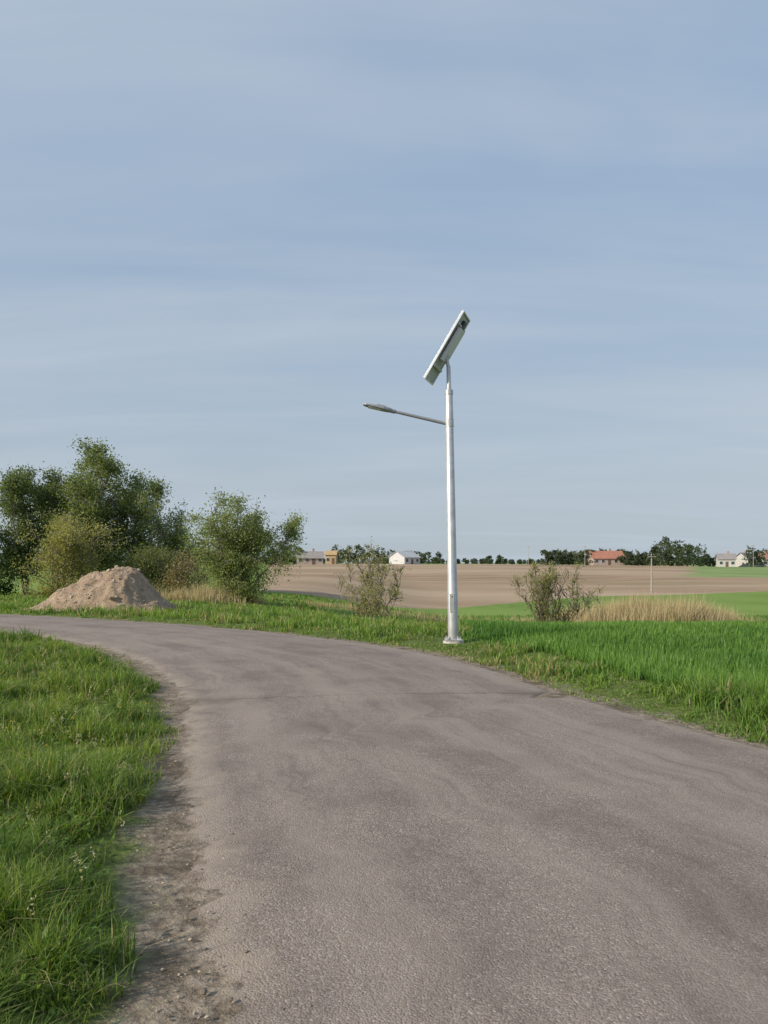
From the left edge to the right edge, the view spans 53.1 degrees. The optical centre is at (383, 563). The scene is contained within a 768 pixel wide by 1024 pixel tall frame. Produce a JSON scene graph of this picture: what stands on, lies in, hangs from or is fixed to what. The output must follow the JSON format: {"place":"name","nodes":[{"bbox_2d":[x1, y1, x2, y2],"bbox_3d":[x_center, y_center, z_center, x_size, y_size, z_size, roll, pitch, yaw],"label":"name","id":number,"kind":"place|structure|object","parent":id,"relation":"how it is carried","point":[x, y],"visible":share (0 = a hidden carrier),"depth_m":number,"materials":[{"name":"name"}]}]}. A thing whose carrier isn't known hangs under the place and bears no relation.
{"place":"outdoors","nodes":[
{"label":"outdoors","id":0,"kind":"place"},
{"bbox_2d":[0,615,767,1023],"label":"road","id":1,"kind":"structure","parent":0,"point":[420,839],"depth_m":4.45,"materials":[{"name":"grey asphalt"}]},
{"bbox_2d":[0,563,767,1023],"bbox_3d":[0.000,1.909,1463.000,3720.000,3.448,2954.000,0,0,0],"label":"ground","id":2,"kind":"structure","parent":0,"point":[486,589],"depth_m":8.15,"materials":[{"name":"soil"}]},
{"bbox_2d":[0,555,18,595],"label":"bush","id":3,"kind":"object","parent":2,"relation":"on","point":[5,587],"visible":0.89,"depth_m":46.26,"materials":[{"name":"green plant"}]},
{"bbox_2d":[0,464,75,594],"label":"birch tree","id":4,"kind":"object","parent":2,"relation":"on","point":[17,488],"visible":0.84,"depth_m":46.43,"materials":[{"name":"green plant"}]},
{"bbox_2d":[29,461,77,581],"bbox_3d":[-21.659,-2.184,50.699,4.882,8.612,7.297,0,0,-37],"label":"birch tree","id":5,"kind":"object","parent":2,"relation":"on","point":[55,477],"visible":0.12,"depth_m":49.24,"materials":[{"name":"green plant"}]},
{"bbox_2d":[4,508,135,597],"bbox_3d":[-16.914,-0.563,41.197,5.819,5.197,5.691,0,0,-44],"label":"willow tree","id":6,"kind":"object","parent":2,"relation":"on","point":[65,551],"visible":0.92,"depth_m":40.42,"materials":[{"name":"green plant"}]},
{"bbox_2d":[0,626,149,1019],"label":"wild flowers","id":7,"kind":"object","parent":2,"relation":"on","point":[52,1011],"visible":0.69,"depth_m":4.52,"materials":[{"name":"green plant"}]},
{"bbox_2d":[11,434,156,574],"bbox_3d":[-18.522,-3.081,47.788,6.683,10.426,8.736,0,0,12],"label":"birch tree","id":8,"kind":"object","parent":2,"relation":"on","point":[85,492],"visible":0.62,"depth_m":47.27,"materials":[{"name":"green plant"}]},
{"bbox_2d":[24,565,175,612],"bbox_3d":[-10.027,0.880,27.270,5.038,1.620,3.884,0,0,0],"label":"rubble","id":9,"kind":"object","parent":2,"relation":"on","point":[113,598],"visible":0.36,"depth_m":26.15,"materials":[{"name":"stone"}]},
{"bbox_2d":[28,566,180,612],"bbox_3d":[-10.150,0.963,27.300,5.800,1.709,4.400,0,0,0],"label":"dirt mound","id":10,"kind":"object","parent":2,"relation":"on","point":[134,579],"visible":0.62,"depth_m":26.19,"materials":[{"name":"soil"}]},
{"bbox_2d":[0,622,233,1023],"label":"grass","id":11,"kind":"structure","parent":2,"relation":"on","point":[20,922],"depth_m":4.90,"materials":[{"name":"green plant"}]},
{"bbox_2d":[99,467,174,568],"bbox_3d":[-16.392,-1.938,49.621,5.717,8.130,6.001,0,0,0],"label":"birch tree","id":12,"kind":"object","parent":2,"relation":"on","point":[130,498],"visible":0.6,"depth_m":48.84,"materials":[{"name":"green plant"}]},
{"bbox_2d":[108,538,182,594],"bbox_3d":[-12.950,0.305,42.090,3.963,3.507,4.854,0,0,-25],"label":"shrub","id":13,"kind":"object","parent":2,"relation":"on","point":[142,560],"visible":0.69,"depth_m":41.29,"materials":[{"name":"green plant"}]},
{"bbox_2d":[121,490,213,592],"bbox_3d":[-13.530,-1.245,48.943,6.862,6.729,7.276,0,0,31],"label":"willow tree","id":14,"kind":"object","parent":2,"relation":"on","point":[169,539],"visible":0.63,"depth_m":48.83,"materials":[{"name":"green plant"}]},
{"bbox_2d":[149,542,216,593],"bbox_3d":[-10.589,0.446,41.522,3.541,3.221,4.001,0,0,0],"label":"shrub","id":15,"kind":"object","parent":2,"relation":"on","point":[183,568],"visible":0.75,"depth_m":40.71,"materials":[{"name":"green plant"}]},
{"bbox_2d":[154,579,267,605],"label":"dry reeds","id":16,"kind":"object","parent":2,"relation":"on","point":[205,593],"visible":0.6,"depth_m":36.85,"materials":[{"name":"beige plant"}]},
{"bbox_2d":[178,487,308,603],"bbox_3d":[-6.946,-0.843,38.217,6.511,5.883,5.428,0,0,0],"label":"willow tree","id":17,"kind":"object","parent":2,"relation":"on","point":[234,559],"visible":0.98,"depth_m":37.61,"materials":[{"name":"green plant"}]},
{"bbox_2d":[295,549,323,564],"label":"farmhouse","id":18,"kind":"object","parent":2,"relation":"on","point":[313,557],"visible":0.88,"depth_m":241.87,"materials":[{"name":"white paint"}]},
{"bbox_2d":[324,550,338,563],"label":"barn","id":19,"kind":"structure","parent":2,"relation":"on","point":[331,556],"depth_m":260.08,"materials":[{"name":"yellow paint"}]},
{"bbox_2d":[333,536,410,619],"bbox_3d":[-0.530,0.750,31.218,3.266,3.663,6.088,0,0,0],"label":"willow shrub","id":20,"kind":"object","parent":2,"relation":"on","point":[371,600],"visible":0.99,"depth_m":31.25,"materials":[{"name":"green plant"}]},
{"bbox_2d":[0,536,767,568],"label":"distant trees","id":21,"kind":"object","parent":2,"relation":"on","point":[679,552],"visible":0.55,"depth_m":284.78,"materials":[{"name":"green plant"}]},
{"bbox_2d":[388,551,420,563],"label":"barn","id":22,"kind":"structure","parent":2,"relation":"on","point":[404,557],"depth_m":297.40,"materials":[{"name":"white paint"}]},
{"bbox_2d":[363,310,469,643],"bbox_3d":[0.676,-1.562,15.554,2.152,6.831,0.822,0,0,5],"label":"solar street lamp","id":23,"kind":"object","parent":2,"relation":"on","point":[448,348],"visible":0.98,"depth_m":15.42,"materials":[{"name":"metal"}]},
{"bbox_2d":[450,594,453,612],"bbox_3d":[1.365,0.800,15.399,0.090,0.380,0.012,-1,0,0],"label":"service door","id":24,"kind":"structure","parent":23,"relation":"in","point":[451,598],"depth_m":15.39,"materials":[{"name":"metal"}]},
{"bbox_2d":[300,600,553,622],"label":"dry reeds","id":25,"kind":"object","parent":2,"relation":"on","point":[435,619],"visible":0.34,"depth_m":44.12,"materials":[{"name":"plant"}]},
{"bbox_2d":[260,557,714,563],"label":"distant woodland","id":26,"kind":"object","parent":2,"relation":"on","point":[524,561],"visible":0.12,"depth_m":848.99,"materials":[{"name":"green plant"}]},
{"bbox_2d":[507,558,606,622],"bbox_3d":[6.740,1.457,31.659,3.988,3.390,3.633,0,0,-39],"label":"willow shrub","id":27,"kind":"object","parent":2,"relation":"on","point":[542,606],"visible":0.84,"depth_m":31.68,"materials":[{"name":"green plant"}]},
{"bbox_2d":[586,549,625,564],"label":"farmhouse","id":28,"kind":"object","parent":2,"relation":"on","point":[609,557],"visible":0.87,"depth_m":281.41,"materials":[{"name":"orange paint"}]},
{"bbox_2d":[648,554,655,593],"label":"utility pole","id":29,"kind":"object","parent":2,"relation":"on","point":[651,556],"visible":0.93,"depth_m":87.92,"materials":[{"name":"concrete"}]},
{"bbox_2d":[543,587,767,623],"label":"dry reeds","id":30,"kind":"object","parent":2,"relation":"on","point":[649,611],"visible":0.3,"depth_m":37.96,"materials":[{"name":"beige plant"}]},
{"bbox_2d":[715,551,736,566],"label":"farmhouse","id":31,"kind":"object","parent":2,"relation":"on","point":[727,559],"visible":0.93,"depth_m":287.17,"materials":[{"name":"white paint"}]},
{"bbox_2d":[736,550,755,566],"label":"farmhouse","id":32,"kind":"object","parent":2,"relation":"on","point":[740,562],"visible":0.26,"depth_m":294.50,"materials":[{"name":"white paint"}]},
{"bbox_2d":[756,551,767,566],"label":"farmhouse","id":33,"kind":"object","parent":2,"relation":"on","point":[766,563],"visible":0.53,"depth_m":298.06,"materials":[{"name":"orange paint"}]},
{"bbox_2d":[0,590,767,744],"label":"meadow grass","id":34,"kind":"structure","parent":0,"point":[729,668],"depth_m":14.44,"materials":[{"name":"green plant"}]},
{"bbox_2d":[0,0,767,562],"label":"sky","id":35,"kind":"structure","parent":0,"point":[230,230],"materials":[{"name":"blue"}]}
]}

